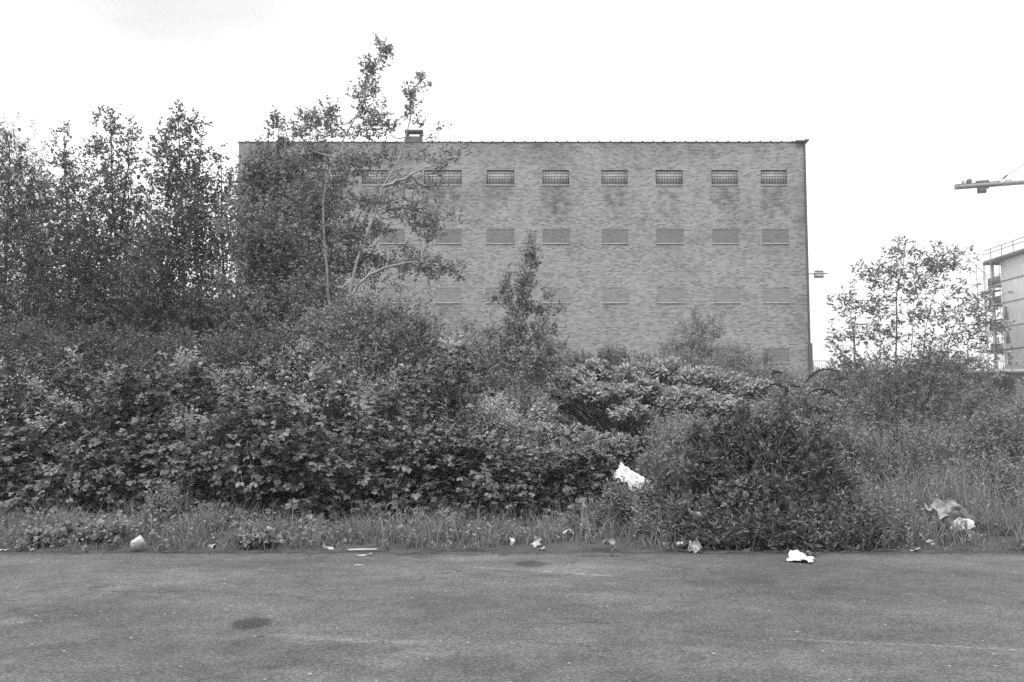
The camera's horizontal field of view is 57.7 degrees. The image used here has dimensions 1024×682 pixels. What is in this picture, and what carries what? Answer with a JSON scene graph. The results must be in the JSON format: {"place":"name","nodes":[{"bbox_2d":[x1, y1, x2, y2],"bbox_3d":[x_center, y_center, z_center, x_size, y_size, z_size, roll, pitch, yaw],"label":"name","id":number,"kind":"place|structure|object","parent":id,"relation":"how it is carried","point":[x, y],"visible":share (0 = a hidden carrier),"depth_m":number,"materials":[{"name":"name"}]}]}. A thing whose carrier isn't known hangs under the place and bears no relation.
{"place":"outdoors","nodes":[
{"label":"outdoors","id":0,"kind":"place"},
{"bbox_2d":[8,493,677,544],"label":"dry grass","id":1,"kind":"structure","parent":0,"point":[42,517],"depth_m":11.75,"materials":[{"name":"grey plant"}]},
{"bbox_2d":[0,549,1023,681],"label":"road","id":2,"kind":"structure","parent":0,"point":[830,616],"depth_m":7.39,"materials":[{"name":"grey asphalt"}]},
{"bbox_2d":[130,535,146,550],"bbox_3d":[-4.432,2.397,11.020,0.206,0.184,0.142,1,-5,-17],"label":"crushed carton","id":3,"kind":"object","parent":2,"relation":"on","point":[138,542],"visible":1,"depth_m":10.99,"materials":[{"name":"white paper"}]},
{"bbox_2d":[7,548,1022,555],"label":"edge debris","id":4,"kind":"object","parent":2,"relation":"on","point":[944,551],"visible":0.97,"depth_m":10.92,"materials":[{"name":"soil"}]},
{"bbox_2d":[603,537,615,550],"bbox_3d":[1.170,2.408,11.038,0.142,0.167,0.140,2,-5,-20],"label":"paper wad","id":5,"kind":"object","parent":2,"relation":"on","point":[608,541],"visible":1,"depth_m":11.02,"materials":[{"name":"grey paper"}]},
{"bbox_2d":[687,535,701,552],"bbox_3d":[2.132,2.391,10.889,0.132,0.228,0.268,1,-5,-14],"label":"torn wrapping","id":6,"kind":"object","parent":2,"relation":"on","point":[695,546],"visible":0.99,"depth_m":10.87,"materials":[{"name":"plastic"}]},
{"bbox_2d":[786,550,814,561],"bbox_3d":[3.209,2.378,10.273,0.294,0.093,0.382,-2,-5,26],"label":"paper bag","id":7,"kind":"object","parent":2,"relation":"on","point":[794,555],"visible":1,"depth_m":10.26,"materials":[{"name":"white paper"}]},
{"bbox_2d":[0,429,1023,553],"bbox_3d":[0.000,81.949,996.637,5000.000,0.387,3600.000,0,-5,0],"label":"ground","id":8,"kind":"structure","parent":0,"point":[565,546],"depth_m":11.15,"materials":[{"name":"plant"}]},
{"bbox_2d":[7,525,74,551],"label":"bramble sprig","id":9,"kind":"object","parent":8,"relation":"on","point":[32,537],"visible":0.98,"depth_m":11.15,"materials":[{"name":"plant"}]},
{"bbox_2d":[0,190,87,354],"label":"aspen tree","id":10,"kind":"object","parent":8,"relation":"on","point":[26,262],"visible":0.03,"depth_m":33.34,"materials":[{"name":"grey plant"}]},
{"bbox_2d":[0,311,97,390],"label":"dark bush","id":11,"kind":"object","parent":8,"relation":"on","point":[19,334],"visible":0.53,"depth_m":23.72,"materials":[{"name":"grey plant"}]},
{"bbox_2d":[0,112,118,391],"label":"willow tree","id":12,"kind":"object","parent":8,"relation":"on","point":[10,215],"visible":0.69,"depth_m":27.17,"materials":[{"name":"grey plant"}]},
{"bbox_2d":[56,518,105,546],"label":"bramble sprig","id":13,"kind":"object","parent":8,"relation":"on","point":[71,528],"visible":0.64,"depth_m":11.39,"materials":[{"name":"plant"}]},
{"bbox_2d":[0,120,165,395],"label":"aspen tree","id":14,"kind":"object","parent":8,"relation":"on","point":[80,253],"visible":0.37,"depth_m":29.05,"materials":[{"name":"grey plant"}]},
{"bbox_2d":[46,181,139,364],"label":"aspen tree","id":15,"kind":"object","parent":8,"relation":"on","point":[85,252],"visible":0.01,"depth_m":33.18,"materials":[{"name":"grey plant"}]},
{"bbox_2d":[31,315,155,400],"bbox_3d":[-10.296,1.425,23.297,3.474,4.168,2.079,0,-5,0],"label":"dark bush","id":16,"kind":"object","parent":8,"relation":"on","point":[103,342],"visible":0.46,"depth_m":23.36,"materials":[{"name":"grey plant"}]},
{"bbox_2d":[78,519,133,546],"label":"bramble sprig","id":17,"kind":"object","parent":8,"relation":"on","point":[100,531],"visible":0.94,"depth_m":11.26,"materials":[{"name":"plant"}]},
{"bbox_2d":[37,104,204,385],"bbox_3d":[-13.373,-1.993,30.639,7.638,11.979,4.921,0,-5,0],"label":"aspen tree","id":18,"kind":"object","parent":8,"relation":"on","point":[111,188],"visible":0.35,"depth_m":30.28,"materials":[{"name":"grey plant"}]},
{"bbox_2d":[80,188,213,353],"bbox_3d":[-12.695,-0.538,32.972,5.780,9.786,3.810,0,-5,0],"label":"aspen tree","id":19,"kind":"object","parent":8,"relation":"on","point":[149,260],"visible":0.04,"depth_m":33.09,"materials":[{"name":"grey plant"}]},
{"bbox_2d":[0,342,304,522],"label":"bramble thicket","id":20,"kind":"object","parent":8,"relation":"on","point":[94,449],"visible":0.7,"depth_m":15.02,"materials":[{"name":"plant"}]},
{"bbox_2d":[68,99,264,384],"bbox_3d":[-10.159,-1.726,28.430,5.600,11.257,4.658,4,-6,-42],"label":"aspen tree","id":21,"kind":"object","parent":8,"relation":"on","point":[158,251],"visible":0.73,"depth_m":28.17,"materials":[{"name":"grey plant"}]},
{"bbox_2d":[131,472,207,534],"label":"nettle","id":22,"kind":"object","parent":8,"relation":"on","point":[163,504],"visible":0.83,"depth_m":12.36,"materials":[{"name":"plant"}]},
{"bbox_2d":[109,318,251,390],"bbox_3d":[-8.118,1.438,22.923,3.382,4.036,2.705,2,-5,-28],"label":"dark bush","id":23,"kind":"object","parent":8,"relation":"on","point":[182,338],"visible":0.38,"depth_m":22.99,"materials":[{"name":"grey plant"}]},
{"bbox_2d":[114,149,291,376],"bbox_3d":[-9.103,-1.076,28.908,5.852,10.118,3.734,0,-5,0],"label":"aspen tree","id":24,"kind":"object","parent":8,"relation":"on","point":[211,257],"visible":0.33,"depth_m":28.95,"materials":[{"name":"grey plant"}]},
{"bbox_2d":[148,204,261,372],"bbox_3d":[-10.620,-0.589,32.876,5.597,9.786,4.467,0,-5,0],"label":"aspen tree","id":25,"kind":"object","parent":8,"relation":"on","point":[231,276],"visible":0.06,"depth_m":33.16,"materials":[{"name":"grey plant"}]},
{"bbox_2d":[210,510,266,531],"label":"bramble sprig","id":26,"kind":"object","parent":8,"relation":"on","point":[248,517],"visible":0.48,"depth_m":12.04,"materials":[{"name":"plant"}]},
{"bbox_2d":[186,317,316,383],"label":"dark bush","id":27,"kind":"object","parent":8,"relation":"on","point":[269,341],"visible":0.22,"depth_m":23.56,"materials":[{"name":"grey plant"}]},
{"bbox_2d":[227,524,282,552],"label":"bramble sprig","id":28,"kind":"object","parent":8,"relation":"on","point":[245,538],"visible":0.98,"depth_m":11.07,"materials":[{"name":"plant"}]},
{"bbox_2d":[196,105,351,382],"bbox_3d":[-6.827,-1.522,27.191,4.696,10.708,3.662,0,-5,0],"label":"poplar tree","id":29,"kind":"object","parent":8,"relation":"on","point":[251,241],"visible":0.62,"depth_m":26.98,"materials":[{"name":"grey plant"}]},
{"bbox_2d":[265,32,473,390],"bbox_3d":[-3.953,-2.532,25.931,5.802,12.505,2.657,0,-5,0],"label":"poplar tree","id":30,"kind":"object","parent":8,"relation":"on","point":[322,203],"visible":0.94,"depth_m":25.79,"materials":[{"name":"grey plant"}]},
{"bbox_2d":[258,282,481,424],"bbox_3d":[-3.314,0.991,21.559,5.274,4.720,2.452,0,-5,0],"label":"round bush","id":31,"kind":"object","parent":8,"relation":"on","point":[329,326],"visible":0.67,"depth_m":21.43,"materials":[{"name":"grey plant"}]},
{"bbox_2d":[147,334,667,538],"bbox_3d":[-1.330,1.772,15.610,8.320,4.186,7.733,0,-5,0],"label":"bramble thicket","id":32,"kind":"object","parent":8,"relation":"on","point":[311,452],"visible":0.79,"depth_m":13.47,"materials":[{"name":"plant"}]},
{"bbox_2d":[614,462,647,489],"bbox_3d":[1.560,1.837,12.615,0.384,0.352,0.556,4,-6,-40],"label":"white sheet","id":33,"kind":"object","parent":32,"relation":"on","point":[631,477],"visible":0.8,"depth_m":12.60,"materials":[{"name":"plastic"}]},
{"bbox_2d":[402,505,465,529],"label":"nettle","id":34,"kind":"object","parent":8,"relation":"on","point":[445,512],"visible":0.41,"depth_m":12.38,"materials":[{"name":"plant"}]},
{"bbox_2d":[431,315,532,406],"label":"sallow bush","id":35,"kind":"object","parent":8,"relation":"on","point":[484,379],"visible":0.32,"depth_m":21.93,"materials":[{"name":"grey plant"}]},
{"bbox_2d":[438,385,562,453],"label":"flowering herb","id":36,"kind":"object","parent":8,"relation":"on","point":[501,409],"visible":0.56,"depth_m":19.22,"materials":[{"name":"plant"}]},
{"bbox_2d":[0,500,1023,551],"bbox_3d":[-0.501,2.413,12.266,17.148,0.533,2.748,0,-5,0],"label":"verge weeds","id":37,"kind":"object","parent":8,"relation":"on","point":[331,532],"visible":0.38,"depth_m":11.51,"materials":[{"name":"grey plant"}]},
{"bbox_2d":[19,547,1022,553],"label":"fallen twigs","id":38,"kind":"object","parent":8,"relation":"on","point":[592,548],"visible":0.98,"depth_m":10.98,"materials":[{"name":"wood"}]},
{"bbox_2d":[234,129,812,445],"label":"brick warehouse","id":39,"kind":"structure","parent":8,"relation":"on","point":[643,242],"depth_m":48.60,"materials":[{"name":"brick"}]},
{"bbox_2d":[361,170,387,185],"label":"window","id":40,"kind":"structure","parent":39,"relation":"in","point":[364,182],"depth_m":48.90,"materials":[{"name":"grey glass"}]},
{"bbox_2d":[379,288,403,303],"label":"bricked up window","id":41,"kind":"structure","parent":39,"relation":"in","point":[392,291],"depth_m":48.36,"materials":[{"name":"brick"}]},
{"bbox_2d":[379,229,404,243],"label":"bricked up window","id":42,"kind":"structure","parent":39,"relation":"in","point":[400,233],"depth_m":48.61,"materials":[{"name":"brick"}]},
{"bbox_2d":[423,170,461,185],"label":"window","id":43,"kind":"structure","parent":39,"relation":"in","point":[455,176],"depth_m":48.90,"materials":[{"name":"grey glass"}]},
{"bbox_2d":[435,229,461,243],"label":"bricked up window","id":44,"kind":"structure","parent":39,"relation":"in","point":[452,238],"depth_m":48.61,"materials":[{"name":"brick"}]},
{"bbox_2d":[435,288,461,303],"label":"bricked up window","id":45,"kind":"structure","parent":39,"relation":"in","point":[442,295],"depth_m":48.35,"materials":[{"name":"brick"}]},
{"bbox_2d":[486,288,513,303],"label":"bricked up window","id":46,"kind":"structure","parent":39,"relation":"in","point":[490,290],"depth_m":48.36,"materials":[{"name":"brick"}]},
{"bbox_2d":[486,170,514,185],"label":"window","id":47,"kind":"structure","parent":39,"relation":"in","point":[494,177],"depth_m":48.92,"materials":[{"name":"grey glass"}]},
{"bbox_2d":[486,229,514,243],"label":"bricked up window","id":48,"kind":"structure","parent":39,"relation":"in","point":[494,236],"depth_m":48.61,"materials":[{"name":"brick"}]},
{"bbox_2d":[542,170,569,185],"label":"window","id":49,"kind":"structure","parent":39,"relation":"in","point":[549,177],"depth_m":48.92,"materials":[{"name":"grey glass"}]},
{"bbox_2d":[542,229,569,243],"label":"bricked up window","id":50,"kind":"structure","parent":39,"relation":"in","point":[550,236],"depth_m":48.61,"materials":[{"name":"brick"}]},
{"bbox_2d":[542,288,569,303],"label":"bricked up window","id":51,"kind":"structure","parent":39,"relation":"in","point":[562,294],"depth_m":48.35,"materials":[{"name":"brick"}]},
{"bbox_2d":[601,170,627,185],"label":"window","id":52,"kind":"structure","parent":39,"relation":"in","point":[608,177],"depth_m":48.92,"materials":[{"name":"grey glass"}]},
{"bbox_2d":[601,229,628,243],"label":"bricked up window","id":53,"kind":"structure","parent":39,"relation":"in","point":[609,236],"depth_m":48.61,"materials":[{"name":"brick"}]},
{"bbox_2d":[602,288,628,303],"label":"bricked up window","id":54,"kind":"structure","parent":39,"relation":"in","point":[609,295],"depth_m":48.35,"materials":[{"name":"brick"}]},
{"bbox_2d":[655,170,682,185],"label":"window","id":55,"kind":"structure","parent":39,"relation":"in","point":[663,177],"depth_m":48.90,"materials":[{"name":"grey glass"}]},
{"bbox_2d":[656,229,683,243],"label":"bricked up window","id":56,"kind":"structure","parent":39,"relation":"in","point":[664,236],"depth_m":48.61,"materials":[{"name":"brick"}]},
{"bbox_2d":[657,288,684,303],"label":"bricked up window","id":57,"kind":"structure","parent":39,"relation":"in","point":[664,295],"depth_m":48.35,"materials":[{"name":"brick"}]},
{"bbox_2d":[711,170,737,185],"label":"window","id":58,"kind":"structure","parent":39,"relation":"in","point":[719,177],"depth_m":48.92,"materials":[{"name":"grey glass"}]},
{"bbox_2d":[712,229,739,243],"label":"bricked up window","id":59,"kind":"structure","parent":39,"relation":"in","point":[720,236],"depth_m":48.61,"materials":[{"name":"brick"}]},
{"bbox_2d":[713,288,740,303],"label":"bricked up window","id":60,"kind":"structure","parent":39,"relation":"in","point":[721,295],"depth_m":48.36,"materials":[{"name":"brick"}]},
{"bbox_2d":[714,348,740,363],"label":"bricked up window","id":61,"kind":"structure","parent":39,"relation":"in","point":[714,348],"depth_m":48.10,"materials":[{"name":"brick"}]},
{"bbox_2d":[761,170,787,185],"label":"window","id":62,"kind":"structure","parent":39,"relation":"in","point":[768,177],"depth_m":48.92,"materials":[{"name":"grey glass"}]},
{"bbox_2d":[762,229,788,243],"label":"bricked up window","id":63,"kind":"structure","parent":39,"relation":"in","point":[769,236],"depth_m":48.61,"materials":[{"name":"brick"}]},
{"bbox_2d":[763,348,789,363],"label":"bricked up window","id":64,"kind":"structure","parent":39,"relation":"in","point":[783,356],"depth_m":48.10,"materials":[{"name":"brick"}]},
{"bbox_2d":[763,288,790,303],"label":"bricked up window","id":65,"kind":"structure","parent":39,"relation":"in","point":[770,295],"depth_m":48.36,"materials":[{"name":"brick"}]},
{"bbox_2d":[809,270,828,277],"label":"street lamp","id":66,"kind":"object","parent":39,"relation":"attached to","point":[818,273],"visible":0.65,"depth_m":62.44,"materials":[{"name":"metal"}]},
{"bbox_2d":[471,226,577,404],"bbox_3d":[0.264,0.310,20.056,2.382,5.733,1.668,0,-5,0],"label":"young poplar","id":67,"kind":"object","parent":8,"relation":"on","point":[511,358],"visible":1,"depth_m":20.01,"materials":[{"name":"plant"}]},
{"bbox_2d":[419,442,701,494],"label":"weeds","id":68,"kind":"object","parent":8,"relation":"on","point":[634,449],"visible":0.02,"depth_m":14.63,"materials":[{"name":"grey plant"}]},
{"bbox_2d":[468,343,663,450],"bbox_3d":[1.159,1.807,25.024,6.352,3.646,1.906,3,-5,-29],"label":"elder shrub","id":69,"kind":"object","parent":8,"relation":"on","point":[614,357],"visible":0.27,"depth_m":25.70,"materials":[{"name":"grey plant"}]},
{"bbox_2d":[521,420,639,472],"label":"fern clump","id":70,"kind":"object","parent":8,"relation":"on","point":[585,436],"visible":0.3,"depth_m":16.17,"materials":[{"name":"plant"}]},
{"bbox_2d":[584,469,662,536],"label":"nettle","id":71,"kind":"object","parent":8,"relation":"on","point":[616,503],"visible":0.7,"depth_m":11.97,"materials":[{"name":"plant"}]},
{"bbox_2d":[529,354,779,457],"bbox_3d":[3.357,1.770,21.603,6.002,3.168,3.730,0,-5,0],"label":"knotweed clump","id":72,"kind":"object","parent":8,"relation":"on","point":[594,393],"visible":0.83,"depth_m":21.07,"materials":[{"name":"plant"}]},
{"bbox_2d":[585,408,725,534],"bbox_3d":[2.298,1.810,13.054,1.400,1.763,2.813,-4,-6,42],"label":"nettle patch","id":73,"kind":"object","parent":8,"relation":"on","point":[672,445],"visible":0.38,"depth_m":13.14,"materials":[{"name":"plant"}]},
{"bbox_2d":[637,403,708,455],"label":"weed bush","id":74,"kind":"object","parent":8,"relation":"on","point":[659,421],"visible":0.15,"depth_m":16.76,"materials":[{"name":"grey plant"}]},
{"bbox_2d":[647,303,738,377],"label":"willow bush","id":75,"kind":"object","parent":8,"relation":"on","point":[696,343],"visible":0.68,"depth_m":30.09,"materials":[{"name":"grey plant"}]},
{"bbox_2d":[676,479,756,547],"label":"bramble bush","id":76,"kind":"object","parent":8,"relation":"on","point":[726,493],"visible":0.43,"depth_m":11.62,"materials":[{"name":"grey plant"}]},
{"bbox_2d":[700,339,796,413],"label":"elder bush","id":77,"kind":"object","parent":8,"relation":"on","point":[733,367],"visible":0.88,"depth_m":28.93,"materials":[{"name":"grey plant"}]},
{"bbox_2d":[642,396,909,552],"bbox_3d":[3.295,1.886,11.964,3.399,2.408,2.429,0,-5,0],"label":"roadside shrub","id":78,"kind":"object","parent":8,"relation":"on","point":[742,458],"visible":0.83,"depth_m":12.02,"materials":[{"name":"grey plant"}]},
{"bbox_2d":[623,475,937,550],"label":"verge weeds","id":79,"kind":"object","parent":8,"relation":"on","point":[885,516],"visible":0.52,"depth_m":11.40,"materials":[{"name":"grey plant"}]},
{"bbox_2d":[537,388,1023,456],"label":"tall weeds","id":80,"kind":"object","parent":8,"relation":"on","point":[937,437],"visible":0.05,"depth_m":28.39,"materials":[{"name":"grey plant"}]},
{"bbox_2d":[739,362,822,426],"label":"distant bush","id":81,"kind":"object","parent":8,"relation":"on","point":[789,380],"visible":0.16,"depth_m":41.62,"materials":[{"name":"grey plant"}]},
{"bbox_2d":[549,427,1023,536],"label":"meadow grass","id":82,"kind":"structure","parent":8,"relation":"on","point":[921,493],"depth_m":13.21,"materials":[{"name":"plant"}]},
{"bbox_2d":[740,368,864,468],"bbox_3d":[5.234,1.747,17.488,2.966,2.550,2.155,0,-5,0],"label":"butterfly bush","id":83,"kind":"object","parent":8,"relation":"on","point":[805,406],"visible":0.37,"depth_m":17.76,"materials":[{"name":"grey plant"}]},
{"bbox_2d":[628,436,1023,519],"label":"dry grass","id":84,"kind":"structure","parent":8,"relation":"on","point":[936,477],"depth_m":13.32,"materials":[{"name":"plant"}]},
{"bbox_2d":[777,364,887,438],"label":"distant bush","id":85,"kind":"object","parent":8,"relation":"on","point":[845,394],"visible":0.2,"depth_m":39.75,"materials":[{"name":"grey plant"}]},
{"bbox_2d":[821,460,889,501],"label":"weed bush","id":86,"kind":"object","parent":8,"relation":"on","point":[868,475],"visible":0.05,"depth_m":13.44,"materials":[{"name":"grey plant"}]},
{"bbox_2d":[823,417,894,476],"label":"weed bush","id":87,"kind":"object","parent":8,"relation":"on","point":[856,444],"visible":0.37,"depth_m":16.79,"materials":[{"name":"grey plant"}]},
{"bbox_2d":[843,353,950,446],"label":"distant bush","id":88,"kind":"object","parent":8,"relation":"on","point":[880,365],"visible":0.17,"depth_m":43.48,"materials":[{"name":"grey plant"}]},
{"bbox_2d":[858,452,942,500],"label":"weed bush","id":89,"kind":"object","parent":8,"relation":"on","point":[880,474],"visible":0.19,"depth_m":14.78,"materials":[{"name":"grey plant"}]},
{"bbox_2d":[802,235,1023,463],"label":"willow sapling","id":90,"kind":"object","parent":8,"relation":"on","point":[849,363],"visible":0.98,"depth_m":19.95,"materials":[{"name":"plant"}]},
{"bbox_2d":[813,360,1023,427],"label":"viaduct","id":91,"kind":"object","parent":8,"relation":"on","point":[1018,373],"visible":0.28,"depth_m":111.94,"materials":[{"name":"concrete"}]},
{"bbox_2d":[870,416,975,482],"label":"weed bush","id":92,"kind":"object","parent":8,"relation":"on","point":[915,452],"visible":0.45,"depth_m":17.27,"materials":[{"name":"grey plant"}]},
{"bbox_2d":[898,339,987,445],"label":"distant bush","id":93,"kind":"object","parent":8,"relation":"on","point":[954,377],"visible":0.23,"depth_m":45.69,"materials":[{"name":"grey plant"}]},
{"bbox_2d":[931,507,977,532],"bbox_3d":[5.792,2.363,12.188,0.634,0.344,0.431,0,-5,0],"label":"rubbish bag","id":94,"kind":"object","parent":8,"relation":"on","point":[955,514],"visible":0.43,"depth_m":12.04,"materials":[{"name":"plastic"}]},
{"bbox_2d":[920,497,950,523],"bbox_3d":[5.567,2.257,12.249,0.144,0.379,0.470,3,-6,-35],"label":"cardboard piece","id":95,"kind":"object","parent":94,"relation":"on","point":[939,503],"visible":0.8,"depth_m":12.23,"materials":[{"name":"grey cardboard"}]},
{"bbox_2d":[931,499,962,518],"bbox_3d":[5.687,2.194,12.138,0.394,0.244,0.206,1,-5,-15],"label":"cloth strip","id":96,"kind":"object","parent":94,"relation":"on","point":[953,505],"visible":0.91,"depth_m":12.14,"materials":[{"name":"fabric"}]},
{"bbox_2d":[950,517,975,531],"bbox_3d":[5.791,2.370,11.929,0.294,0.209,0.143,0,-5,0],"label":"white paper","id":97,"kind":"object","parent":8,"relation":"on","point":[970,523],"visible":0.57,"depth_m":11.95,"materials":[{"name":"white paper"}]},
{"bbox_2d":[931,385,1014,433],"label":"distant bush","id":98,"kind":"object","parent":8,"relation":"on","point":[971,405],"visible":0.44,"depth_m":41.87,"materials":[{"name":"grey plant"}]},
{"bbox_2d":[938,446,1023,507],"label":"weed bush","id":99,"kind":"object","parent":8,"relation":"on","point":[994,464],"visible":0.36,"depth_m":15.25,"materials":[{"name":"grey plant"}]},
{"bbox_2d":[950,397,1023,472],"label":"weed bush","id":100,"kind":"object","parent":8,"relation":"on","point":[1014,435],"visible":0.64,"depth_m":18.72,"materials":[{"name":"grey plant"}]},
{"bbox_2d":[954,164,1023,193],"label":"tower crane","id":101,"kind":"object","parent":8,"relation":"on","point":[982,186],"visible":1,"depth_m":150.60,"materials":[{"name":"paint"}]},
{"bbox_2d":[975,259,1003,367],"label":"scaffold","id":102,"kind":"object","parent":8,"relation":"on","point":[994,291],"visible":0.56,"depth_m":133.34,"materials":[{"name":"metal"}]},
{"bbox_2d":[983,237,1023,367],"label":"apartment building","id":103,"kind":"structure","parent":8,"relation":"on","point":[1010,277],"depth_m":128.40,"materials":[{"name":"concrete"}]},
{"bbox_2d":[1000,395,1023,430],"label":"distant bush","id":104,"kind":"object","parent":8,"relation":"on","point":[1021,400],"visible":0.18,"depth_m":37.97,"materials":[{"name":"grey plant"}]},
{"bbox_2d":[0,0,1023,398],"label":"sky","id":105,"kind":"structure","parent":0,"point":[896,103],"materials":[{"name":"white"}]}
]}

